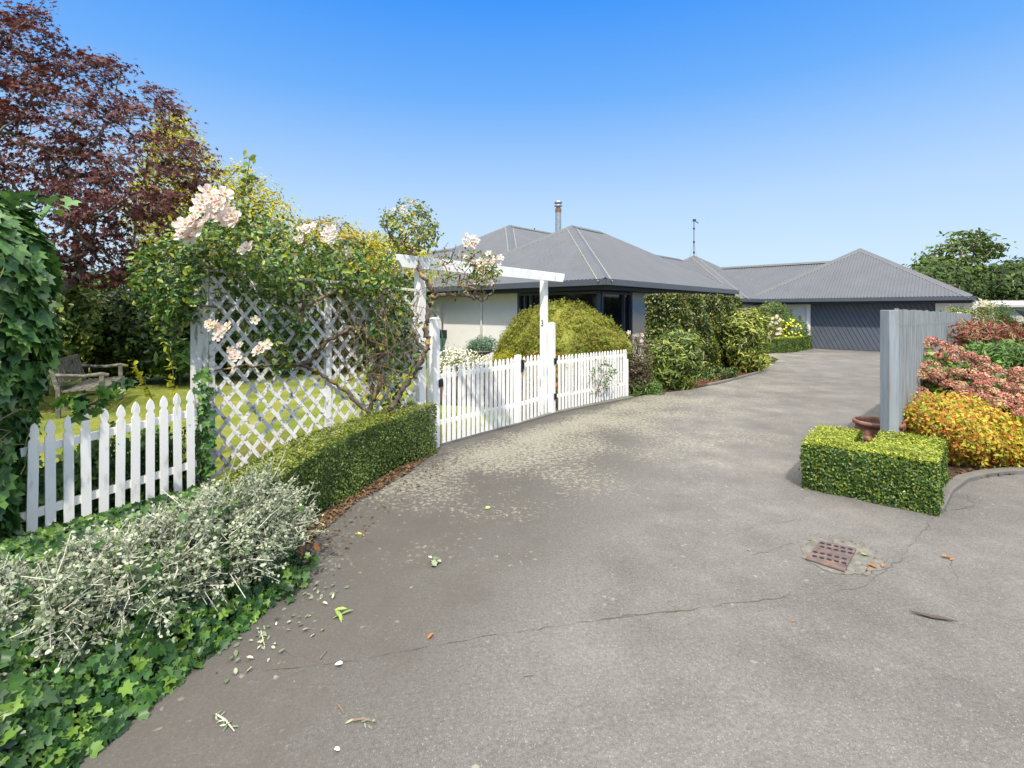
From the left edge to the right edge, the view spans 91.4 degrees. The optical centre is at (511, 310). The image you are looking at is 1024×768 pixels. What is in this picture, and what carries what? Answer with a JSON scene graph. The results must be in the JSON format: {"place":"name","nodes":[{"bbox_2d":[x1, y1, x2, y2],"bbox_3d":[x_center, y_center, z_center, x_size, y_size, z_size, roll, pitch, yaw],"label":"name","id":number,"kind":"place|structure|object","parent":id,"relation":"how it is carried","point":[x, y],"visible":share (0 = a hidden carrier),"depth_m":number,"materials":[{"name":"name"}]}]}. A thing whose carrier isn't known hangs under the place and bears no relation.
{"place":"outdoors","nodes":[
{"label":"outdoors","id":0,"kind":"place"},
{"bbox_2d":[37,356,513,510],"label":"lawn","id":1,"kind":"structure","parent":0,"point":[160,389],"depth_m":9.16,"materials":[{"name":"green plant"}]},
{"bbox_2d":[40,290,74,381],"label":"border shrub","id":2,"kind":"object","parent":1,"relation":"on","point":[60,307],"visible":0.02,"depth_m":8.57,"materials":[{"name":"green plant"}]},
{"bbox_2d":[0,188,136,542],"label":"ivy column","id":3,"kind":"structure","parent":1,"relation":"on","point":[31,286],"depth_m":3.59,"materials":[{"name":"green plant"}]},
{"bbox_2d":[53,271,112,379],"bbox_3d":[-10.102,0.388,11.206,2.750,2.725,1.662,0,0,23],"label":"flowering shrub","id":4,"kind":"object","parent":1,"relation":"on","point":[80,334],"visible":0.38,"depth_m":10.77,"materials":[{"name":"green plant"}]},
{"bbox_2d":[48,354,125,417],"bbox_3d":[-7.605,1.286,9.025,0.806,0.928,1.734,0,0,-29],"label":"garden bench","id":5,"kind":"object","parent":1,"relation":"on","point":[60,375],"visible":0.74,"depth_m":8.77,"materials":[{"name":"grey wood"}]},
{"bbox_2d":[15,425,186,528],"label":"ivy bank","id":6,"kind":"structure","parent":1,"relation":"on","point":[77,478],"depth_m":4.05,"materials":[{"name":"green plant"}]},
{"bbox_2d":[0,0,224,395],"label":"purple maple","id":7,"kind":"object","parent":1,"relation":"on","point":[73,218],"visible":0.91,"depth_m":9.79,"materials":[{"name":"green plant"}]},
{"bbox_2d":[82,285,189,382],"bbox_3d":[-9.346,0.534,12.196,3.834,2.512,2.224,0,0,35],"label":"dark laurel","id":8,"kind":"object","parent":1,"relation":"on","point":[127,330],"visible":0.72,"depth_m":11.52,"materials":[{"name":"green plant"}]},
{"bbox_2d":[125,360,156,400],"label":"leafy stalk","id":9,"kind":"object","parent":1,"relation":"on","point":[145,388],"visible":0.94,"depth_m":4.90,"materials":[{"name":"yellow plant"}]},
{"bbox_2d":[144,338,189,384],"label":"strap leaf plant","id":10,"kind":"object","parent":1,"relation":"on","point":[180,357],"visible":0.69,"depth_m":11.53,"materials":[{"name":"green plant"}]},
{"bbox_2d":[160,342,176,394],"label":"leafy stalk","id":11,"kind":"object","parent":1,"relation":"on","point":[169,384],"visible":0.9,"depth_m":5.30,"materials":[{"name":"yellow plant"}]},
{"bbox_2d":[119,98,309,292],"bbox_3d":[-8.624,-2.173,14.548,5.733,7.858,3.454,0,0,27],"label":"yellow green tree","id":12,"kind":"object","parent":1,"relation":"on","point":[263,200],"visible":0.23,"depth_m":14.27,"materials":[{"name":"green plant"}]},
{"bbox_2d":[169,260,281,378],"bbox_3d":[-7.742,0.248,13.016,3.689,3.091,2.435,0,0,32],"label":"dark hedge shrub","id":13,"kind":"object","parent":1,"relation":"on","point":[234,337],"visible":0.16,"depth_m":12.47,"materials":[{"name":"green plant"}]},
{"bbox_2d":[249,262,364,372],"bbox_3d":[-5.899,0.185,13.995,3.562,3.238,2.638,0,0,33],"label":"dark hedge shrub","id":14,"kind":"object","parent":1,"relation":"on","point":[313,334],"visible":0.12,"depth_m":13.51,"materials":[{"name":"green plant"}]},
{"bbox_2d":[289,215,390,343],"bbox_3d":[-5.850,-0.735,16.635,3.133,4.971,3.667,0,0,-42],"label":"golden tree","id":15,"kind":"object","parent":1,"relation":"on","point":[348,237],"visible":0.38,"depth_m":16.20,"materials":[{"name":"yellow plant"}]},
{"bbox_2d":[344,270,438,369],"bbox_3d":[-3.849,0.268,15.284,3.268,3.110,2.512,0,0,20],"label":"dark hedge shrub","id":16,"kind":"object","parent":1,"relation":"on","point":[406,280],"visible":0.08,"depth_m":14.85,"materials":[{"name":"green plant"}]},
{"bbox_2d":[356,229,438,322],"bbox_3d":[-4.532,-0.650,18.552,3.823,4.800,2.780,0,0,31],"label":"green tree","id":17,"kind":"object","parent":1,"relation":"on","point":[406,270],"visible":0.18,"depth_m":18.16,"materials":[{"name":"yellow plant"}]},
{"bbox_2d":[395,254,564,447],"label":"pergola arch","id":18,"kind":"structure","parent":1,"relation":"on","point":[547,337],"depth_m":6.40,"materials":[{"name":"white paint"}]},
{"bbox_2d":[439,355,525,442],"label":"picket gate","id":19,"kind":"structure","parent":18,"relation":"attached to","point":[516,366],"depth_m":7.07,"materials":[{"name":"white paint"}]},
{"bbox_2d":[522,353,556,420],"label":"picket gate","id":20,"kind":"structure","parent":18,"relation":"attached to","point":[543,361],"depth_m":8.12,"materials":[{"name":"white paint"}]},
{"bbox_2d":[209,448,431,550],"bbox_3d":[-2.559,1.740,3.804,2.317,0.001,5.677,0,0,9],"label":"soil strip","id":21,"kind":"object","parent":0,"point":[366,490],"visible":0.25,"depth_m":4.71,"materials":[{"name":"brown soil"}]},
{"bbox_2d":[0,421,211,569],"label":"weedy shoots","id":22,"kind":"object","parent":21,"relation":"on","point":[54,534],"visible":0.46,"depth_m":3.82,"materials":[{"name":"green plant"}]},
{"bbox_2d":[19,390,196,538],"bbox_3d":[-3.294,1.285,4.192,0.063,1.100,1.209,0,0,34],"label":"picket fence","id":23,"kind":"object","parent":21,"relation":"on","point":[48,447],"visible":0.84,"depth_m":4.10,"materials":[{"name":"white paint"}]},
{"bbox_2d":[0,450,328,673],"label":"silver shrub","id":24,"kind":"object","parent":21,"relation":"on","point":[81,585],"visible":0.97,"depth_m":2.59,"materials":[{"name":"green plant"}]},
{"bbox_2d":[0,469,374,767],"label":"ivy bank","id":25,"kind":"structure","parent":21,"relation":"on","point":[95,700],"depth_m":2.18,"materials":[{"name":"green plant"}]},
{"bbox_2d":[186,367,216,482],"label":"ivy clump","id":26,"kind":"object","parent":21,"relation":"on","point":[207,438],"visible":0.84,"depth_m":4.78,"materials":[{"name":"green plant"}]},
{"bbox_2d":[190,262,419,486],"bbox_3d":[-2.145,0.635,5.513,2.359,2.230,0.125,0,0,-29],"label":"rose trellis","id":27,"kind":"object","parent":21,"relation":"on","point":[205,348],"visible":0.46,"depth_m":5.26,"materials":[{"name":"paint"}]},
{"bbox_2d":[121,150,503,418],"bbox_3d":[-1.968,0.058,5.434,3.692,3.289,1.590,0,0,-32],"label":"climbing rose","id":28,"kind":"object","parent":27,"relation":"attached to","point":[190,234],"visible":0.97,"depth_m":5.21,"materials":[{"name":"green plant"}]},
{"bbox_2d":[208,400,437,536],"bbox_3d":[-1.614,1.422,4.819,0.729,0.685,3.116,0,0,15],"label":"box hedge","id":29,"kind":"object","parent":21,"relation":"on","point":[336,464],"visible":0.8,"depth_m":4.80,"materials":[{"name":"green plant"}]},
{"bbox_2d":[290,447,433,558],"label":"leaf litter","id":30,"kind":"object","parent":21,"relation":"on","point":[340,511],"visible":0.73,"depth_m":4.52,"materials":[{"name":"brown plant"}]},
{"bbox_2d":[105,316,778,490],"bbox_3d":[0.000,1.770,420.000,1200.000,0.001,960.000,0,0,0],"label":"ground","id":31,"kind":"structure","parent":0,"point":[497,406],"depth_m":16.09,"materials":[{"name":"green plant"}]},
{"bbox_2d":[60,262,155,316],"bbox_3d":[-21.547,-0.421,25.863,10.609,4.343,7.018,0,0,0],"label":"distant tree","id":32,"kind":"object","parent":31,"relation":"on","point":[98,279],"visible":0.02,"depth_m":24.71,"materials":[{"name":"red plant"}]},
{"bbox_2d":[430,304,441,356],"bbox_3d":[-3.183,0.750,18.169,1.858,2.000,0.137,0,0,44],"label":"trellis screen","id":33,"kind":"object","parent":31,"relation":"on","point":[438,306],"visible":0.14,"depth_m":17.54,"materials":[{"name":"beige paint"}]},
{"bbox_2d":[358,201,977,375],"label":"house","id":34,"kind":"structure","parent":31,"relation":"on","point":[841,302],"depth_m":19.20,"materials":[{"name":"grey metal"}]},
{"bbox_2d":[440,329,446,354],"bbox_3d":[-2.210,1.165,16.991,0.344,1.128,1.093,0,0,-31],"label":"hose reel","id":35,"kind":"object","parent":34,"relation":"attached to","point":[443,333],"visible":0.57,"depth_m":17.22,"materials":[{"name":"green plastic"}]},
{"bbox_2d":[517,291,600,319],"bbox_3d":[1.259,0.435,14.238,2.900,1.930,0.110,0,0,43],"label":"window","id":36,"kind":"structure","parent":34,"relation":"in","point":[592,298],"depth_m":14.07,"materials":[{"name":"black glass"}]},
{"bbox_2d":[601,291,632,352],"bbox_3d":[2.912,0.435,13.963,0.110,1.930,1.620,0,0,43],"label":"window","id":37,"kind":"structure","parent":34,"relation":"in","point":[619,305],"depth_m":14.15,"materials":[{"name":"black glass"}]},
{"bbox_2d":[811,303,934,350],"bbox_3d":[15.601,0.690,21.863,4.450,2.080,0.060,0,0,43],"label":"garage door","id":38,"kind":"structure","parent":34,"relation":"in","point":[834,326],"depth_m":22.31,"materials":[{"name":"grey metal"}]},
{"bbox_2d":[902,256,1009,307],"bbox_3d":[31.415,-1.067,35.902,11.943,5.634,6.258,0,0,-26],"label":"dense tree","id":39,"kind":"object","parent":31,"relation":"on","point":[939,271],"visible":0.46,"depth_m":34.07,"materials":[{"name":"green plant"}]},
{"bbox_2d":[906,227,1015,282],"bbox_3d":[33.865,-2.263,38.016,10.530,8.025,5.066,0,0,-26],"label":"spreading tree","id":40,"kind":"object","parent":31,"relation":"on","point":[985,251],"visible":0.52,"depth_m":37.38,"materials":[{"name":"green plant"}]},
{"bbox_2d":[975,255,1023,307],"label":"dense tree","id":41,"kind":"object","parent":31,"relation":"on","point":[1011,278],"visible":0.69,"depth_m":34.75,"materials":[{"name":"green plant"}]},
{"bbox_2d":[976,299,1023,317],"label":"shed","id":42,"kind":"structure","parent":31,"relation":"on","point":[1017,303],"depth_m":30.19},
{"bbox_2d":[977,318,1023,326],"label":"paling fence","id":43,"kind":"object","parent":31,"relation":"on","point":[1019,321],"visible":0.09,"depth_m":21.00,"materials":[{"name":"grey wood"}]},
{"bbox_2d":[0,0,1023,302],"label":"sky","id":44,"kind":"structure","parent":0,"point":[790,131],"materials":[{"name":"blue"}]},
{"bbox_2d":[70,348,1023,767],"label":"driveway","id":45,"kind":"structure","parent":0,"point":[638,582],"depth_m":2.83,"materials":[{"name":"grey asphalt"}]},
{"bbox_2d":[213,711,238,731],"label":"fallen twig","id":46,"kind":"object","parent":45,"relation":"on","point":[224,720],"visible":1,"depth_m":2.11,"materials":[{"name":"beige plant"}]},
{"bbox_2d":[256,626,267,648],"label":"fallen twig","id":47,"kind":"object","parent":45,"relation":"on","point":[262,637],"visible":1,"depth_m":2.67,"materials":[{"name":"white plant"}]},
{"bbox_2d":[216,583,348,682],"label":"ivy scraps","id":48,"kind":"object","parent":45,"relation":"on","point":[268,637],"visible":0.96,"depth_m":2.66,"materials":[{"name":"green plant"}]},
{"bbox_2d":[333,607,351,621],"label":"plant sprig","id":49,"kind":"object","parent":45,"relation":"on","point":[339,614],"visible":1,"depth_m":2.87,"materials":[{"name":"green plant"}]},
{"bbox_2d":[346,717,375,728],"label":"fallen twig","id":50,"kind":"object","parent":45,"relation":"on","point":[363,719],"visible":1,"depth_m":2.12,"materials":[{"name":"beige wood"}]},
{"bbox_2d":[310,447,470,574],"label":"leaf litter","id":51,"kind":"object","parent":45,"relation":"on","point":[376,508],"visible":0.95,"depth_m":4.25,"materials":[{"name":"brown plant"}]},
{"bbox_2d":[428,556,440,565],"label":"plant sprig","id":52,"kind":"object","parent":45,"relation":"on","point":[435,561],"visible":1,"depth_m":3.44,"materials":[{"name":"green plant"}]},
{"bbox_2d":[522,392,644,419],"bbox_3d":[1.405,1.714,9.230,3.970,0.052,0.298,0,0,-45],"label":"weed fringe","id":53,"kind":"object","parent":45,"relation":"on","point":[603,400],"visible":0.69,"depth_m":9.68,"materials":[{"name":"green plant"}]},
{"bbox_2d":[440,371,760,445],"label":"kerb","id":54,"kind":"structure","parent":45,"relation":"on","point":[547,414],"depth_m":8.59,"materials":[{"name":"grey concrete"}]},
{"bbox_2d":[800,537,887,575],"bbox_3d":[2.345,1.737,3.575,0.598,0.017,0.566,0,0,0],"label":"drain cover","id":55,"kind":"object","parent":45,"relation":"on","point":[836,556],"visible":1,"depth_m":3.53,"materials":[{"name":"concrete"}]},
{"bbox_2d":[807,535,876,573],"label":"leaf litter","id":56,"kind":"object","parent":55,"relation":"on","point":[866,570],"visible":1,"depth_m":3.54,"materials":[{"name":"brown plant"}]},
{"bbox_2d":[799,421,952,516],"bbox_3d":[3.594,1.494,4.979,1.186,0.546,1.211,0,0,43],"label":"box hedge","id":57,"kind":"object","parent":45,"relation":"on","point":[911,472],"visible":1,"depth_m":4.64,"materials":[{"name":"green plant"}]},
{"bbox_2d":[852,416,906,443],"bbox_3d":[4.193,1.495,5.718,0.504,0.490,0.508,0,0,0],"label":"plant pot","id":58,"kind":"object","parent":45,"relation":"on","point":[868,425],"visible":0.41,"depth_m":5.64,"materials":[{"name":"ceramic"}]},
{"bbox_2d":[880,308,970,441],"bbox_3d":[8.900,0.860,10.171,13.780,1.779,0.160,0,0,-45],"label":"board fence","id":59,"kind":"object","parent":45,"relation":"on","point":[904,333],"visible":0.57,"depth_m":5.67,"materials":[{"name":"wood"}]},
{"bbox_2d":[909,610,955,620],"bbox_3d":[2.392,1.733,2.841,0.215,0.010,0.030,0,0,21],"label":"bark strip","id":60,"kind":"object","parent":45,"relation":"on","point":[934,616],"visible":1,"depth_m":2.84,"materials":[{"name":"brown wood"}]},
{"bbox_2d":[939,306,977,322],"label":"hedge shrub","id":61,"kind":"object","parent":45,"relation":"on","point":[952,310],"visible":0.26,"depth_m":16.36,"materials":[{"name":"green plant"}]},
{"bbox_2d":[930,467,1023,512],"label":"kerb","id":62,"kind":"structure","parent":45,"relation":"on","point":[956,483],"depth_m":5.15,"materials":[{"name":"grey concrete"}]},
{"bbox_2d":[931,462,1023,496],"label":"flower bed","id":63,"kind":"object","parent":45,"relation":"on","point":[954,468],"depth_m":5.52,"materials":[{"name":"brown soil"}]},
{"bbox_2d":[902,389,1023,467],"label":"nandina","id":64,"kind":"object","parent":63,"relation":"on","point":[973,431],"visible":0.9,"depth_m":5.56,"materials":[{"name":"yellow plant"}]},
{"bbox_2d":[914,336,1023,427],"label":"hydrangea","id":65,"kind":"object","parent":63,"relation":"on","point":[996,381],"visible":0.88,"depth_m":6.66,"materials":[{"name":"pink plant"}]},
{"bbox_2d":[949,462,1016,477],"bbox_3d":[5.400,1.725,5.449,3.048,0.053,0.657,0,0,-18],"label":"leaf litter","id":66,"kind":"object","parent":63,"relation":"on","point":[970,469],"visible":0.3,"depth_m":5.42,"materials":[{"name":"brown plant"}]},
{"bbox_2d":[947,316,1023,362],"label":"red tipped shrub","id":67,"kind":"object","parent":63,"relation":"on","point":[976,331],"visible":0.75,"depth_m":9.23,"materials":[{"name":"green plant"}]},
{"bbox_2d":[956,337,1023,372],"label":"green shrub","id":68,"kind":"object","parent":63,"relation":"on","point":[1010,355],"visible":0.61,"depth_m":8.21,"materials":[{"name":"green plant"}]},
{"bbox_2d":[957,298,1004,323],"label":"garden rose","id":69,"kind":"object","parent":45,"relation":"on","point":[982,312],"visible":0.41,"depth_m":15.23,"materials":[{"name":"green plant"}]},
{"bbox_2d":[522,349,574,407],"bbox_3d":[0.611,1.224,8.953,1.070,1.078,0.611,0,0,0],"label":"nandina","id":70,"kind":"object","parent":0,"point":[556,376],"visible":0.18,"depth_m":8.92,"materials":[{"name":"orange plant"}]},
{"bbox_2d":[413,358,774,418],"bbox_3d":[3.852,1.742,13.563,12.815,0.001,9.667,0,0,-11],"label":"garden bed","id":71,"kind":"object","parent":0,"point":[701,382],"visible":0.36,"depth_m":10.96,"materials":[{"name":"brown soil"}]},
{"bbox_2d":[440,347,493,398],"bbox_3d":[-0.942,1.185,9.858,1.274,1.131,1.608,0,0,-15],"label":"daisy patch","id":72,"kind":"object","parent":71,"relation":"on","point":[453,352],"visible":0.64,"depth_m":9.64,"materials":[{"name":"white plant"}]},
{"bbox_2d":[464,350,492,393],"bbox_3d":[-0.710,1.289,10.600,0.640,0.921,0.640,0,0,0],"label":"garden bowl","id":73,"kind":"object","parent":71,"relation":"on","point":[483,352],"visible":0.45,"depth_m":10.42,"materials":[{"name":"stone"}]},
{"bbox_2d":[463,334,497,354],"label":"succulent","id":74,"kind":"object","parent":73,"relation":"in","point":[485,341],"visible":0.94,"depth_m":10.48,"materials":[{"name":"green plant"}]},
{"bbox_2d":[491,348,515,398],"bbox_3d":[-0.145,1.236,9.908,0.645,1.028,0.612,0,0,-27],"label":"gold conifer","id":75,"kind":"object","parent":71,"relation":"on","point":[505,357],"visible":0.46,"depth_m":9.89,"materials":[{"name":"yellow plant"}]},
{"bbox_2d":[492,298,634,387],"bbox_3d":[1.145,0.712,11.235,3.302,2.075,3.221,0,0,0],"label":"laceleaf maple","id":76,"kind":"object","parent":71,"relation":"on","point":[582,328],"visible":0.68,"depth_m":10.35,"materials":[{"name":"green plant"}]},
{"bbox_2d":[556,350,620,403],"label":"patio rose","id":77,"kind":"object","parent":71,"relation":"on","point":[610,371],"visible":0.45,"depth_m":9.33,"materials":[{"name":"green plant"}]},
{"bbox_2d":[557,349,627,409],"bbox_3d":[1.556,1.260,9.398,2.150,0.980,0.076,0,0,-44],"label":"picket fence","id":78,"kind":"object","parent":71,"relation":"on","point":[570,394],"visible":0.79,"depth_m":9.27,"materials":[{"name":"white paint"}]},
{"bbox_2d":[621,330,655,393],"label":"garden rose","id":79,"kind":"object","parent":71,"relation":"on","point":[637,372],"visible":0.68,"depth_m":10.49,"materials":[{"name":"green plant"}]},
{"bbox_2d":[628,378,666,395],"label":"shrub","id":80,"kind":"object","parent":71,"relation":"on","point":[654,385],"visible":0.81,"depth_m":10.46,"materials":[{"name":"green plant"}]},
{"bbox_2d":[641,328,706,390],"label":"rhododendron","id":81,"kind":"object","parent":71,"relation":"on","point":[680,346],"visible":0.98,"depth_m":11.01,"materials":[{"name":"green plant"}]},
{"bbox_2d":[633,370,752,393],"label":"bark mulch","id":82,"kind":"object","parent":71,"relation":"on","point":[708,380],"visible":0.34,"depth_m":12.37,"materials":[{"name":"brown wood"}]},
{"bbox_2d":[643,292,744,377],"bbox_3d":[5.277,0.636,14.228,1.192,2.319,4.336,0,0,44],"label":"tall hedge","id":83,"kind":"object","parent":71,"relation":"on","point":[704,316],"visible":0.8,"depth_m":13.24,"materials":[{"name":"green plant"}]},
{"bbox_2d":[694,363,743,379],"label":"ground plants","id":84,"kind":"object","parent":71,"relation":"on","point":[727,373],"visible":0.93,"depth_m":12.78,"materials":[{"name":"green plant"}]},
{"bbox_2d":[721,307,778,371],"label":"rhododendron","id":85,"kind":"object","parent":71,"relation":"on","point":[746,339],"visible":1,"depth_m":14.05,"materials":[{"name":"green plant"}]},
{"bbox_2d":[992,300,1022,326],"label":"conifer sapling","id":86,"kind":"object","parent":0,"point":[1002,315],"visible":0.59,"depth_m":18.78,"materials":[{"name":"green plant"}]},
{"label":"entrance bed","id":87,"kind":"structure","parent":0,"visible":0},
{"bbox_2d":[756,300,796,334],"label":"domed shrub","id":88,"kind":"object","parent":87,"relation":"on","point":[771,306],"visible":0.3,"depth_m":22.83,"materials":[{"name":"green plant"}]},
{"bbox_2d":[767,314,786,337],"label":"white rose","id":89,"kind":"object","parent":87,"relation":"on","point":[779,328],"visible":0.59,"depth_m":21.61,"materials":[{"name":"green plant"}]},
{"bbox_2d":[761,335,812,353],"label":"hedge","id":90,"kind":"object","parent":87,"relation":"on","point":[792,343],"visible":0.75,"depth_m":21.01,"materials":[{"name":"green plant"}]},
{"bbox_2d":[773,315,812,339],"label":"yellow flower bush","id":91,"kind":"object","parent":87,"relation":"on","point":[797,332],"visible":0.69,"depth_m":22.24,"materials":[{"name":"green plant"}]}
]}

